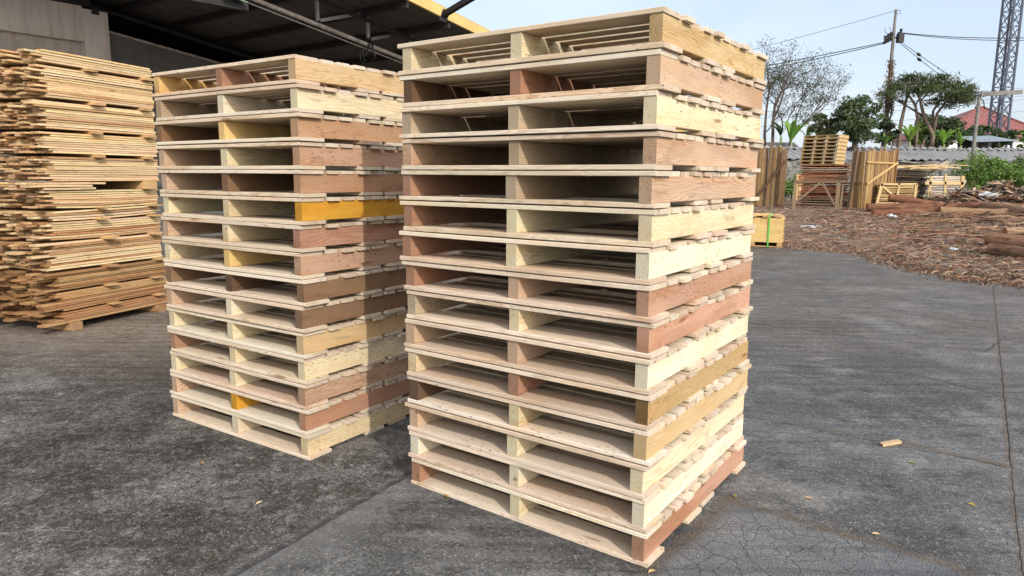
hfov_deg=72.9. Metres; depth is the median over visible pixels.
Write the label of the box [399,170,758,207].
wooden pallet
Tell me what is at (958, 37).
power line
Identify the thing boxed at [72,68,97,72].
spacer stick
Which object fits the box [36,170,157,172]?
stacked board
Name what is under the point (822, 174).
bark slab
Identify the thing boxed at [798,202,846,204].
bark slab
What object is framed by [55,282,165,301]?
stacked board
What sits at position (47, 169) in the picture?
stacked board
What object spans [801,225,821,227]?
plastic sheet
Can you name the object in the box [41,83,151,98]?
stacked board
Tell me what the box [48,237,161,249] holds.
stacked board
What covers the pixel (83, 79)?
stacked board
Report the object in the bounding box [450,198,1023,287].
dirt ground
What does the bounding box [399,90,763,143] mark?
wooden pallet
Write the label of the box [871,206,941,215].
log
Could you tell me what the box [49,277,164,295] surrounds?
stacked board
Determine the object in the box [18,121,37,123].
stacked board
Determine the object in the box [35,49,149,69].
stacked board
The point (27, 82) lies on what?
stacked board
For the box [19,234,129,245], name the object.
stacked board
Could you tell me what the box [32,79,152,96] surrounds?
stacked board
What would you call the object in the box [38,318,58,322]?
stacked board
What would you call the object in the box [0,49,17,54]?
stacked board
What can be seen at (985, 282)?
bark crumbs
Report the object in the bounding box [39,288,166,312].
stacked board
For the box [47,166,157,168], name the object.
stacked board
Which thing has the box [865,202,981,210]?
log
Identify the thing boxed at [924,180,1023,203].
bark heap
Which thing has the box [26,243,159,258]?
stacked board
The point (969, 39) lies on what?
power line
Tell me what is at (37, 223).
stacked board
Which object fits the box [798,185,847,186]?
bark slab
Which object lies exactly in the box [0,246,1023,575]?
asphalt yard
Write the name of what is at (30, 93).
stacked board
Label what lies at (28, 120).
stacked board
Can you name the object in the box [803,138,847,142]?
wooden pallet
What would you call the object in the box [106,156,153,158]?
spacer stick
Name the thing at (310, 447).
wooden pallet
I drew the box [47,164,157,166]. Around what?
stacked board
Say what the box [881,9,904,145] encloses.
utility pole
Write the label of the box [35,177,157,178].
stacked board
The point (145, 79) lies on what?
spacer stick
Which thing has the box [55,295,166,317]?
stacked board
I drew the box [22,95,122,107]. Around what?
stacked board
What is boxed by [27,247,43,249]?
stacked board
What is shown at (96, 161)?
stacked board
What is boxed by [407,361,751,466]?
wooden pallet
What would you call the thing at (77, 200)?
stacked board
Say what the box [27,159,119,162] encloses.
stacked board
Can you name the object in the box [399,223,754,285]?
wooden pallet
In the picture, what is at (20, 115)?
stacked board
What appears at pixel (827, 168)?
bark slab
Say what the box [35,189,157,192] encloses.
stacked board
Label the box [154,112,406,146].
wooden pallet
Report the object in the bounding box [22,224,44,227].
stacked board
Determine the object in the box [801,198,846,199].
bark slab
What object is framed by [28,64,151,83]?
stacked board
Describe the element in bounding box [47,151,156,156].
stacked board
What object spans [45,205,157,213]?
stacked board
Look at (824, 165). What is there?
bark slab
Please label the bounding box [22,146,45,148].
stacked board
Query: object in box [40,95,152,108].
stacked board
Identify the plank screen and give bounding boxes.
[753,141,787,206]
[846,149,865,209]
[862,148,898,208]
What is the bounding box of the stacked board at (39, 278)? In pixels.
[32,261,163,279]
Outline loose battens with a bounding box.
[897,164,968,170]
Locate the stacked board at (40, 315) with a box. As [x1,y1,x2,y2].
[33,298,129,317]
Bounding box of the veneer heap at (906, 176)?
[873,169,931,197]
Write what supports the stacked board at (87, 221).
on the stacked board at (144, 219)
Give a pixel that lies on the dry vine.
(889, 104)
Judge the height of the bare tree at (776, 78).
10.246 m
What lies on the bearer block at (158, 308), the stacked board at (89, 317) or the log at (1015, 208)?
the stacked board at (89, 317)
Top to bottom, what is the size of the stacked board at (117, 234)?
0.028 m
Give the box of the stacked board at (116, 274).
[52,266,165,283]
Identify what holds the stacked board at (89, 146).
on the stacked board at (56, 147)
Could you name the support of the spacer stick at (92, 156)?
on the stacked board at (76, 158)
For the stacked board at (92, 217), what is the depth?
6.99 m
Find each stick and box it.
[0,155,105,157]
[52,181,156,188]
[58,131,102,134]
[71,102,105,105]
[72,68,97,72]
[93,217,110,219]
[94,263,118,266]
[95,236,119,238]
[96,206,111,208]
[100,282,120,285]
[103,301,121,304]
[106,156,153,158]
[112,135,156,137]
[119,108,151,110]
[129,77,153,80]
[134,214,161,215]
[136,204,162,205]
[138,231,162,233]
[144,275,164,277]
[146,257,165,259]
[150,293,165,295]
[942,183,968,206]
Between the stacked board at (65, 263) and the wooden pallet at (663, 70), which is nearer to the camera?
the wooden pallet at (663, 70)
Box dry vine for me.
[876,60,897,145]
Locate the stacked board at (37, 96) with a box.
[34,95,131,107]
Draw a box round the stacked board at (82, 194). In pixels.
[26,193,131,196]
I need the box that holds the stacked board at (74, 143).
[37,141,155,148]
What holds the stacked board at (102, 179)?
on the spacer stick at (133, 184)
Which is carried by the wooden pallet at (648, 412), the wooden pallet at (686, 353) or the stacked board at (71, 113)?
the wooden pallet at (686, 353)
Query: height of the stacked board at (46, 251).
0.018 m
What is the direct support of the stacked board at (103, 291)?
on the stacked board at (64, 300)
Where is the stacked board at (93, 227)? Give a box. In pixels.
[41,222,159,231]
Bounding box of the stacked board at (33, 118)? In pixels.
[17,117,39,119]
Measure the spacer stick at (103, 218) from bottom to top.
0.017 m
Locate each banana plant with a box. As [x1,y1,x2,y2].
[770,121,790,145]
[782,119,812,145]
[800,125,814,135]
[880,133,894,146]
[891,122,926,146]
[932,128,959,149]
[951,132,968,147]
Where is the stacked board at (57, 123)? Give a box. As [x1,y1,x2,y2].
[40,122,153,131]
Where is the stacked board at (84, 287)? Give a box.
[43,277,143,294]
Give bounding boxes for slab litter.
[891,211,1023,241]
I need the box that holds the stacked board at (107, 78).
[37,68,152,85]
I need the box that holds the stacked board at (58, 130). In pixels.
[19,126,122,134]
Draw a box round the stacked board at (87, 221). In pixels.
[47,216,158,224]
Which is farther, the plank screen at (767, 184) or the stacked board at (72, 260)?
the plank screen at (767, 184)
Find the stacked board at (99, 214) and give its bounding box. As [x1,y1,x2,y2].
[42,209,159,218]
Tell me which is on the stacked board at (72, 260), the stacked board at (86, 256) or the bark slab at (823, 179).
the stacked board at (86, 256)
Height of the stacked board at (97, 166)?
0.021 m
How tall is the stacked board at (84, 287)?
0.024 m
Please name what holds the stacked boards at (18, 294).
on the asphalt yard at (854, 362)
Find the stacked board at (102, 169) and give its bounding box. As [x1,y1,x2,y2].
[48,168,157,170]
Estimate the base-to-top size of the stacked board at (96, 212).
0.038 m
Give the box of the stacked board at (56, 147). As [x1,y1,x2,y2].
[30,145,157,152]
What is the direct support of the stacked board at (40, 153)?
on the spacer stick at (92, 156)
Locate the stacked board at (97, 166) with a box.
[42,164,116,166]
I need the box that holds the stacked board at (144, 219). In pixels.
[39,218,159,226]
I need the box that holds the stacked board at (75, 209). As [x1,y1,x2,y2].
[42,206,125,212]
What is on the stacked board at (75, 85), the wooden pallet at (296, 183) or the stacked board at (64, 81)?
the stacked board at (64, 81)
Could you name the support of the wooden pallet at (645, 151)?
on the wooden pallet at (645, 189)
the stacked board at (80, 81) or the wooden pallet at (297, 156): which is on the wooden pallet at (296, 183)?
the wooden pallet at (297, 156)
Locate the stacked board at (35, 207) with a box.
[29,204,114,208]
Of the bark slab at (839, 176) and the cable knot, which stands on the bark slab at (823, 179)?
the bark slab at (839, 176)
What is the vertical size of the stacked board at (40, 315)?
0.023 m
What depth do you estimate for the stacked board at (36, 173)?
6.55 m
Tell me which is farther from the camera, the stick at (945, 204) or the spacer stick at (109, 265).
the stick at (945, 204)
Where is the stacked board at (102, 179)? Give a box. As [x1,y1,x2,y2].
[47,179,158,180]
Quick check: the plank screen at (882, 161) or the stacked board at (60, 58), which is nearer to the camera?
the stacked board at (60, 58)
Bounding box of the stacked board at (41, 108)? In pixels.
[32,107,152,119]
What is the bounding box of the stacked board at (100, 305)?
[57,294,165,314]
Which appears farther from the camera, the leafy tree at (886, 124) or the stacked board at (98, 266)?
the leafy tree at (886, 124)
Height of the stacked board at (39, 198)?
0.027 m
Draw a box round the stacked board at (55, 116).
[31,114,154,125]
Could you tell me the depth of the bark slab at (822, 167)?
27.07 m
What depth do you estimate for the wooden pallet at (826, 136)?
27.19 m
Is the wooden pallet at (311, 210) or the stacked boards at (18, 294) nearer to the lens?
the wooden pallet at (311, 210)
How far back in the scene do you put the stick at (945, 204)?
22.49 m
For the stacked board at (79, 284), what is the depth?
7.04 m
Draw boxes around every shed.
[0,0,683,251]
[757,145,1023,161]
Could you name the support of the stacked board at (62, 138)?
on the stacked board at (75, 141)
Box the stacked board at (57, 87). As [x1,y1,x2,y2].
[27,84,152,100]
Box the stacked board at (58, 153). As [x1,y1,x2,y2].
[37,151,116,155]
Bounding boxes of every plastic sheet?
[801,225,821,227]
[979,191,998,195]
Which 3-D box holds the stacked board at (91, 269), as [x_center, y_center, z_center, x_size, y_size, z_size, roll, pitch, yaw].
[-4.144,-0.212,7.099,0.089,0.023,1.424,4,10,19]
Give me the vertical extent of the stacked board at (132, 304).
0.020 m
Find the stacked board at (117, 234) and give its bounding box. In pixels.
[45,229,159,239]
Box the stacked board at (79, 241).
[29,234,160,246]
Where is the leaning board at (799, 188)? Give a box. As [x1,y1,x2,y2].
[796,174,803,199]
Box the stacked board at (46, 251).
[39,239,160,252]
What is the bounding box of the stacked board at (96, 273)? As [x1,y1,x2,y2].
[53,263,163,279]
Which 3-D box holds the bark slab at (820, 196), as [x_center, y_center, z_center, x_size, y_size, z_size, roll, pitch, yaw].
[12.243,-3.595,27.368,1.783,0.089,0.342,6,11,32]
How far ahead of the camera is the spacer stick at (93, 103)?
6.79 m
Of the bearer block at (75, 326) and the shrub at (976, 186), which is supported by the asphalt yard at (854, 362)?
the bearer block at (75, 326)
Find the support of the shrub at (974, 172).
on the dirt ground at (788, 203)
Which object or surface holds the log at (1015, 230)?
on the dirt ground at (788, 203)
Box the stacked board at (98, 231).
[44,225,160,235]
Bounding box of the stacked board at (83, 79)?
[34,72,152,89]
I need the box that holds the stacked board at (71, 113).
[40,110,153,121]
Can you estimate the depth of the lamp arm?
11.09 m
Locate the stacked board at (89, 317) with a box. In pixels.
[37,300,166,327]
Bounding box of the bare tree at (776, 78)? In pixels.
[749,33,852,148]
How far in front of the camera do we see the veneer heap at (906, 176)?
26.07 m
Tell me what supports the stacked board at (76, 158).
on the stacked board at (96, 161)
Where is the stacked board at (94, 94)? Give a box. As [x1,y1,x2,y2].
[42,88,153,102]
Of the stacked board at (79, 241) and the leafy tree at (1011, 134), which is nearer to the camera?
the stacked board at (79, 241)
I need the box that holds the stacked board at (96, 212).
[39,207,158,216]
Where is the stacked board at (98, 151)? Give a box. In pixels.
[43,149,155,154]
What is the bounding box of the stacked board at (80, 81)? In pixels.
[38,75,151,91]
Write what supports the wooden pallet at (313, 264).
on the wooden pallet at (315, 291)
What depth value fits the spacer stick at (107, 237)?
7.01 m
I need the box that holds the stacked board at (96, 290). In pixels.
[48,278,165,298]
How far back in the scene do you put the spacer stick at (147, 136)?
7.40 m
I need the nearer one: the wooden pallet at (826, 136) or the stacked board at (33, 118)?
the stacked board at (33, 118)
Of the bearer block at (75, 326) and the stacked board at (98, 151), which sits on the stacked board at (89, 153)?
the stacked board at (98, 151)
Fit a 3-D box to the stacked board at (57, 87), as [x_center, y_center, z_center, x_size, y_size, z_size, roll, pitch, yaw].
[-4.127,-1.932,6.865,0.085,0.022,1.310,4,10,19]
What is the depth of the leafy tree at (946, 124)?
48.23 m
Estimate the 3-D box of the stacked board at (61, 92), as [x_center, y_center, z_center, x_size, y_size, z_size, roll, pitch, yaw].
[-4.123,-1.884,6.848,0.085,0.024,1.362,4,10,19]
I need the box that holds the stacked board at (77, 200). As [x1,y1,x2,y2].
[38,196,157,201]
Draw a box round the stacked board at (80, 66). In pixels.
[31,58,149,77]
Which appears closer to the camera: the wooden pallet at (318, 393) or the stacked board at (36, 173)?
the wooden pallet at (318, 393)
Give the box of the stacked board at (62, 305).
[37,286,163,309]
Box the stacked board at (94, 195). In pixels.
[36,193,156,196]
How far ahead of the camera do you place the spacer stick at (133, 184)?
7.50 m
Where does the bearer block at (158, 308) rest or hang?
on the asphalt yard at (854, 362)
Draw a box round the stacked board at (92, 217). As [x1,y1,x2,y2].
[47,211,156,220]
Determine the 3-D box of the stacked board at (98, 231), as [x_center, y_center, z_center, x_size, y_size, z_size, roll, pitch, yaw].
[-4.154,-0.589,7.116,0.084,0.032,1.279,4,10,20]
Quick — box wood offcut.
[879,439,901,446]
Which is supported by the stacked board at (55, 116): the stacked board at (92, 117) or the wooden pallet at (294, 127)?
the stacked board at (92, 117)
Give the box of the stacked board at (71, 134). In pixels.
[31,131,155,139]
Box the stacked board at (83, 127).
[30,123,155,133]
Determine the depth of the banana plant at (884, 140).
42.07 m
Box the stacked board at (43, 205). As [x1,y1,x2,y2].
[35,200,157,206]
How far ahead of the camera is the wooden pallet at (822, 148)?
27.28 m
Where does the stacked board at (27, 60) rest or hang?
on the spacer stick at (88, 70)
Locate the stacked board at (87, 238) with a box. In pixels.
[44,234,139,242]
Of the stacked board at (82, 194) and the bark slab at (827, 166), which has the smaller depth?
the stacked board at (82, 194)
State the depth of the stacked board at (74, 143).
6.86 m
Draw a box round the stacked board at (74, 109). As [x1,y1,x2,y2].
[28,104,154,117]
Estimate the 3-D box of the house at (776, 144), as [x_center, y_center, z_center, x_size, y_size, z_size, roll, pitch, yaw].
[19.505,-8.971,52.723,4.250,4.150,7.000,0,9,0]
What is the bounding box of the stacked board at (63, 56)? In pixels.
[17,48,151,72]
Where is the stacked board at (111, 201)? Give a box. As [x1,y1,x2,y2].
[46,198,156,203]
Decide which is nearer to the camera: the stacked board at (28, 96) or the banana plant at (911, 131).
the stacked board at (28, 96)
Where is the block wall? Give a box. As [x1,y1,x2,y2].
[725,159,1023,198]
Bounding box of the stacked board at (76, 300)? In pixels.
[36,284,166,307]
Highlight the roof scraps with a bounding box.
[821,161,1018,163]
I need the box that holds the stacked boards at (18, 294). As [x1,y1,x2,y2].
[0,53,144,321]
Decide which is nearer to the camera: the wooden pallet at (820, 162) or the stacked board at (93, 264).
the stacked board at (93, 264)
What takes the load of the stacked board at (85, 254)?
on the stacked board at (86, 256)
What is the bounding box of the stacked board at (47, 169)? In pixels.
[34,168,98,170]
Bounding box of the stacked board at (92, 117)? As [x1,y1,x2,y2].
[35,112,153,123]
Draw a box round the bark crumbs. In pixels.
[755,241,1023,292]
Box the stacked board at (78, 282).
[49,268,164,286]
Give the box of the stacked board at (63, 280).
[53,265,164,281]
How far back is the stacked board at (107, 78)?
6.82 m
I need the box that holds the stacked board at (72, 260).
[46,249,161,263]
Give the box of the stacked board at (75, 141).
[35,139,156,145]
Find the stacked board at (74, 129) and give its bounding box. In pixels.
[41,126,154,134]
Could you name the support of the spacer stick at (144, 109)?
on the stacked boards at (18, 294)
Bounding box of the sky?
[432,0,1023,149]
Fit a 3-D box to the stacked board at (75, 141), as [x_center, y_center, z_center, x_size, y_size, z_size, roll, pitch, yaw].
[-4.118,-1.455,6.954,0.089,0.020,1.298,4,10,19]
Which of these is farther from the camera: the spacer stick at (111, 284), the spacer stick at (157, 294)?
the spacer stick at (157, 294)
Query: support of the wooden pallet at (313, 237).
on the wooden pallet at (313, 264)
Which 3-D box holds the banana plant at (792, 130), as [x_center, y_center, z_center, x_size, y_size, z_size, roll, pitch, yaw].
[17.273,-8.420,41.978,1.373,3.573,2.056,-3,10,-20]
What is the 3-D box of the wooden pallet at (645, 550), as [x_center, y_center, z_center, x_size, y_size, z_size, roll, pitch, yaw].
[0.370,0.889,3.572,1.296,0.140,1.239,7,11,35]
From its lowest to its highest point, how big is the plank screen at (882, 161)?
2.250 m
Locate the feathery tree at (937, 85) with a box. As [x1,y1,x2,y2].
[869,67,987,147]
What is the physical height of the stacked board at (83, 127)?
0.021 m
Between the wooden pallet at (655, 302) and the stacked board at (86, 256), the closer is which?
the wooden pallet at (655, 302)
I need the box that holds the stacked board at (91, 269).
[36,260,162,277]
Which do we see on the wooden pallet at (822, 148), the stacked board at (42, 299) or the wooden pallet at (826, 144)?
the wooden pallet at (826, 144)
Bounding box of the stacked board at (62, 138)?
[36,136,155,143]
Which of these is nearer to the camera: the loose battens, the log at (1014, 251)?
the log at (1014, 251)
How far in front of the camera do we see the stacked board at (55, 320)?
6.98 m
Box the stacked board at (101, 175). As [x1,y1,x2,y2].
[45,175,157,176]
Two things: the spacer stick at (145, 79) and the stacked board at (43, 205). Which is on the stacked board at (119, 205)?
the stacked board at (43, 205)
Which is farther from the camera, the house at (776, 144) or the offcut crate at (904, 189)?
the house at (776, 144)
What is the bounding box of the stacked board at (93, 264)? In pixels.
[41,255,161,270]
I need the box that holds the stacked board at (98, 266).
[49,259,145,272]
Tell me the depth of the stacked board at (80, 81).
6.79 m
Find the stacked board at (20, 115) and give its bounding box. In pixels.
[17,114,39,117]
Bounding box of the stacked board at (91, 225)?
[45,220,160,228]
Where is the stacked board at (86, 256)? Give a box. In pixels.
[43,247,160,261]
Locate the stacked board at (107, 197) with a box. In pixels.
[48,194,157,198]
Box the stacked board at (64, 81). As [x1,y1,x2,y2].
[20,75,152,93]
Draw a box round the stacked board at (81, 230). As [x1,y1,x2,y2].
[46,224,159,232]
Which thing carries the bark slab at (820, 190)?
on the bark slab at (822, 192)
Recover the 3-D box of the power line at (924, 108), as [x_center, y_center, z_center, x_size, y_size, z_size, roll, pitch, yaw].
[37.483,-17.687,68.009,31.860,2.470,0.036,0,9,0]
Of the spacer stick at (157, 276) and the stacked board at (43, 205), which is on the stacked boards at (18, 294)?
the spacer stick at (157, 276)
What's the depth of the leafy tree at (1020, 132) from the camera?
45.86 m
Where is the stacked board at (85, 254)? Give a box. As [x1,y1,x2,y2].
[51,245,160,258]
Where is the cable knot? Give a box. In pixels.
[359,37,375,62]
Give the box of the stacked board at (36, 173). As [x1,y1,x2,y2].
[35,172,70,174]
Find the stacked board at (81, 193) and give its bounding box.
[43,191,156,194]
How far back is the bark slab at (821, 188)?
27.20 m
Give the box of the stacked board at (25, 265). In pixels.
[19,263,39,266]
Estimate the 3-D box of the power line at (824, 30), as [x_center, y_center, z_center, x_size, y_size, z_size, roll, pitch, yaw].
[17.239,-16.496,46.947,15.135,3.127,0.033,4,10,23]
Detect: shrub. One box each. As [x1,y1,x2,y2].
[774,170,815,200]
[947,149,1014,187]
[964,179,985,189]
[979,160,1023,189]
[1007,153,1023,171]
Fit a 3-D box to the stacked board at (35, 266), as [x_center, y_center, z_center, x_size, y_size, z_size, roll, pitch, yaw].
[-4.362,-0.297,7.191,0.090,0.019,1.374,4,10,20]
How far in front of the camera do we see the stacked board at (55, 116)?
6.76 m
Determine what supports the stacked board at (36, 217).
on the stacked board
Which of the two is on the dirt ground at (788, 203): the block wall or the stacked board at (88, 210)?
the block wall
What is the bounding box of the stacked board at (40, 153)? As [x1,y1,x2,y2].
[19,151,77,154]
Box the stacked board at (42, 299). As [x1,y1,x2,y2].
[33,297,53,301]
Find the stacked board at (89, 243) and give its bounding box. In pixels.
[48,235,161,247]
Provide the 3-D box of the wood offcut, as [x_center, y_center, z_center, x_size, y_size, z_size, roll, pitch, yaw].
[2.182,0.894,3.996,0.157,0.016,0.036,-3,10,-21]
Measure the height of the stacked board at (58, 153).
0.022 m
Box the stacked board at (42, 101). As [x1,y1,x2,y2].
[26,99,153,113]
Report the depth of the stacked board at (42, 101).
6.74 m
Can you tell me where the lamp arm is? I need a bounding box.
[439,0,474,22]
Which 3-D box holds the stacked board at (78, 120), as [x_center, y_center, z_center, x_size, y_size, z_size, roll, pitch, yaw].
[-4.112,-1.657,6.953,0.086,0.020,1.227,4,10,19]
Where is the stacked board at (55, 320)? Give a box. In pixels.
[47,299,166,322]
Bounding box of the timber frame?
[792,180,845,209]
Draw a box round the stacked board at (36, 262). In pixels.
[28,261,45,264]
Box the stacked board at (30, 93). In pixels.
[20,91,39,95]
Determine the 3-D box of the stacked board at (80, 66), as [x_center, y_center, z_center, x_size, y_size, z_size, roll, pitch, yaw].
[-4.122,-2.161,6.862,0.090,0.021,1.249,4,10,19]
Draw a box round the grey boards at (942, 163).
[926,160,949,174]
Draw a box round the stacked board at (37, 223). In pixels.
[32,216,139,224]
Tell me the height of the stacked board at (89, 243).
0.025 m
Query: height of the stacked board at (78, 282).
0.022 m
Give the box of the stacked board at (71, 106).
[23,101,154,115]
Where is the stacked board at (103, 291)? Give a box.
[56,280,166,299]
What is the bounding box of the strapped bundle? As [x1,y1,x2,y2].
[750,213,784,247]
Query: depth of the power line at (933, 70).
40.09 m
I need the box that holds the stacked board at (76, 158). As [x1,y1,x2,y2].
[42,156,157,160]
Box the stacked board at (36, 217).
[27,216,42,218]
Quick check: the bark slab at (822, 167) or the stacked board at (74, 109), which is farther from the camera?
the bark slab at (822, 167)
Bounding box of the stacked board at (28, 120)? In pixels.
[24,119,38,122]
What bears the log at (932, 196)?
on the bark heap at (1006, 192)
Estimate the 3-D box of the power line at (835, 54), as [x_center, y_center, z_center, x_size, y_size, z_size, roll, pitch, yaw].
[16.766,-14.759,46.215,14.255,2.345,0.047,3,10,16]
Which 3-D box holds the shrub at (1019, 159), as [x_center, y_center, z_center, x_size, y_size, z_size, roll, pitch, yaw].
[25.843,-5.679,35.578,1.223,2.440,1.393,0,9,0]
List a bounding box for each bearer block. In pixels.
[41,321,82,330]
[134,303,165,311]
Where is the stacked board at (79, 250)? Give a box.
[43,241,160,254]
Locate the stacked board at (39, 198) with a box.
[30,196,95,199]
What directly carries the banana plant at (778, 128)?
on the dirt ground at (788, 203)
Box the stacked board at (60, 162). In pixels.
[43,161,156,164]
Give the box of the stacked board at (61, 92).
[23,88,153,104]
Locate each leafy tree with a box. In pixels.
[809,112,845,159]
[829,94,886,150]
[875,117,899,149]
[910,126,935,149]
[913,113,972,147]
[956,124,995,144]
[990,128,1018,148]
[1016,130,1023,147]
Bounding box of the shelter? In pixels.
[957,136,1015,150]
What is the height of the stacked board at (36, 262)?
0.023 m
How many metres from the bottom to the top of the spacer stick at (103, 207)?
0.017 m
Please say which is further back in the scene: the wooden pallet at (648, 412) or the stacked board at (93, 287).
the stacked board at (93, 287)
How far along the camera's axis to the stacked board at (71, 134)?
6.79 m
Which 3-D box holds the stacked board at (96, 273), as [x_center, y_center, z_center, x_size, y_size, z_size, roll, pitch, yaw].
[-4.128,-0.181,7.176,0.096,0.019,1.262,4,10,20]
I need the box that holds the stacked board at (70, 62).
[36,57,151,76]
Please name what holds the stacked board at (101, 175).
on the stacked board at (96, 177)
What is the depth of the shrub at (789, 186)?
32.41 m
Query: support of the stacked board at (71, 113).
on the stacked board at (92, 117)
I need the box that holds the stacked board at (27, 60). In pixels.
[22,59,133,77]
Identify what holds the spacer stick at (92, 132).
on the stacked boards at (18, 294)
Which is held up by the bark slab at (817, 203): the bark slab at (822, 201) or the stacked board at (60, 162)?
the bark slab at (822, 201)
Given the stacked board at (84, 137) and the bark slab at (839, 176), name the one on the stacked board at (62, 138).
the stacked board at (84, 137)
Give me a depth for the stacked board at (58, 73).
6.64 m
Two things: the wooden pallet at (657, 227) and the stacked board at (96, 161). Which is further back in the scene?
the stacked board at (96, 161)
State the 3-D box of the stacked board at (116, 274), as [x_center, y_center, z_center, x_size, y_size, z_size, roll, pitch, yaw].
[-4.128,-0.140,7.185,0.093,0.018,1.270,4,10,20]
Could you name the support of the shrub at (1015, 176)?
on the dirt ground at (788, 203)
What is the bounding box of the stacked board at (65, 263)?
[40,251,160,266]
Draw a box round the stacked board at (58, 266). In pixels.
[43,253,160,268]
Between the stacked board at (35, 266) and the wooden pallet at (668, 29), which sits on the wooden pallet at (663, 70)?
the wooden pallet at (668, 29)
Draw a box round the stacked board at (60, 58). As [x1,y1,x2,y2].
[23,52,150,74]
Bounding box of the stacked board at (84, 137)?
[43,134,155,141]
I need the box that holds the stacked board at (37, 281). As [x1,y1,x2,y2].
[28,279,53,283]
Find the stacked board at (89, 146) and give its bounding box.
[38,143,156,150]
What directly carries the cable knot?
attached to the open shed at (155, 36)
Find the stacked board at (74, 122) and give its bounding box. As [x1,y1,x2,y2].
[36,119,153,129]
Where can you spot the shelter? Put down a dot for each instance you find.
(983, 141)
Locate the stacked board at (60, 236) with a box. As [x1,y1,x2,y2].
[33,227,159,238]
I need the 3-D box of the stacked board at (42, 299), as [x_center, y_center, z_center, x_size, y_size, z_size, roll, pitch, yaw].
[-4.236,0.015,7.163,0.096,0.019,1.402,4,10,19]
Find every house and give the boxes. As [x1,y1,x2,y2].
[762,142,800,149]
[891,106,1023,150]
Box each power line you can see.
[752,11,892,49]
[760,111,1021,126]
[765,43,883,69]
[765,88,1019,103]
[766,42,883,65]
[767,96,1018,111]
[778,99,1023,117]
[900,43,965,94]
[902,32,1023,38]
[903,43,974,91]
[908,34,1023,40]
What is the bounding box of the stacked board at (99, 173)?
[38,172,158,174]
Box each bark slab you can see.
[795,205,834,205]
[796,202,844,204]
[797,183,845,183]
[797,196,847,197]
[798,174,846,174]
[798,175,847,177]
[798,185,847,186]
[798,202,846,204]
[799,178,847,179]
[799,191,848,193]
[799,194,840,195]
[800,165,849,165]
[800,167,844,167]
[800,169,848,170]
[800,193,847,195]
[800,200,846,202]
[801,189,844,191]
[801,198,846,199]
[802,171,847,173]
[802,187,844,189]
[804,167,847,168]
[810,166,844,166]
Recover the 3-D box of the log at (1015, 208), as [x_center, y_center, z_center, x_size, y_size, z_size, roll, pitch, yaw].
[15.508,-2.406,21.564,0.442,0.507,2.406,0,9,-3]
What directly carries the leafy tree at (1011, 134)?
on the dirt ground at (788, 203)
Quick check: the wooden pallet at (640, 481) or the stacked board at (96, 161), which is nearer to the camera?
the wooden pallet at (640, 481)
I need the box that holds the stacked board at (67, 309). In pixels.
[58,290,165,310]
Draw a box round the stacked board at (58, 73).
[20,67,151,87]
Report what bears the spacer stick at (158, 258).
on the stacked boards at (18, 294)
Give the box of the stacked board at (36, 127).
[29,126,130,134]
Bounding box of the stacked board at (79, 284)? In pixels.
[53,270,165,288]
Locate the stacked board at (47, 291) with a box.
[35,272,165,293]
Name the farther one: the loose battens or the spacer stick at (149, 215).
the loose battens
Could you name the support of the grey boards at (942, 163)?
on the offcut crate at (938, 184)
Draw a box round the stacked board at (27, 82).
[23,81,40,84]
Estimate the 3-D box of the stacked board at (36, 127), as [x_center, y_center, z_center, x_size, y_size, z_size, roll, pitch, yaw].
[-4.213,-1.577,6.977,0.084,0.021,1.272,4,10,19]
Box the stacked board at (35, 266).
[23,265,39,267]
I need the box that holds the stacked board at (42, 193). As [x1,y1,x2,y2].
[28,191,120,194]
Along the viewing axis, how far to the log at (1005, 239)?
12.91 m
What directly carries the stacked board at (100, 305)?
on the stacked board at (92, 310)
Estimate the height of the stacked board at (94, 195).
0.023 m
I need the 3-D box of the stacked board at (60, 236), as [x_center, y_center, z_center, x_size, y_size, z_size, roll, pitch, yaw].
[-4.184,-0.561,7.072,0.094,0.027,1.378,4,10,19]
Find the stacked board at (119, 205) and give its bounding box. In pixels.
[49,202,156,207]
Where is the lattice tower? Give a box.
[986,0,1023,148]
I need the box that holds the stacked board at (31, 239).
[26,238,44,240]
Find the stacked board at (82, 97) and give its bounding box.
[40,92,153,106]
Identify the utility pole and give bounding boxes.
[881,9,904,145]
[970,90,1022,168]
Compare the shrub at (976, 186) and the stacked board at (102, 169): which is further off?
the shrub at (976, 186)
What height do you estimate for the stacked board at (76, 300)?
0.020 m
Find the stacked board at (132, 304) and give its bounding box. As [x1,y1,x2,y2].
[59,297,166,318]
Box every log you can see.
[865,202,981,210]
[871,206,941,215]
[888,194,941,202]
[928,193,954,201]
[938,206,1009,214]
[978,201,1023,215]
[984,232,1023,246]
[985,243,1023,257]
[1002,227,1023,234]
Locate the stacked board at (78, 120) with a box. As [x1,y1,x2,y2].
[40,117,154,127]
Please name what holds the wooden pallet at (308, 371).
on the wooden pallet at (318, 393)
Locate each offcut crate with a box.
[862,182,918,206]
[914,174,965,198]
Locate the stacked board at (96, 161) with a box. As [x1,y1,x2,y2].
[41,159,156,162]
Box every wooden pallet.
[152,54,403,97]
[154,83,403,122]
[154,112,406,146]
[155,142,452,170]
[158,170,402,197]
[160,193,451,224]
[161,215,449,252]
[162,235,449,279]
[164,257,405,306]
[164,277,451,332]
[167,298,449,358]
[167,320,449,384]
[170,342,408,409]
[170,363,445,434]
[171,386,409,460]
[397,6,768,85]
[399,49,765,114]
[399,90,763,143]
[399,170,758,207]
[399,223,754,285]
[400,200,755,247]
[402,131,763,171]
[402,251,752,322]
[404,304,749,395]
[405,332,748,430]
[405,389,745,499]
[407,279,752,358]
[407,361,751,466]
[408,414,743,532]
[411,439,746,567]
[800,157,844,160]
[800,161,843,164]
[801,149,845,153]
[801,153,845,156]
[802,146,846,149]
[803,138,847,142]
[803,142,847,146]
[804,134,848,138]

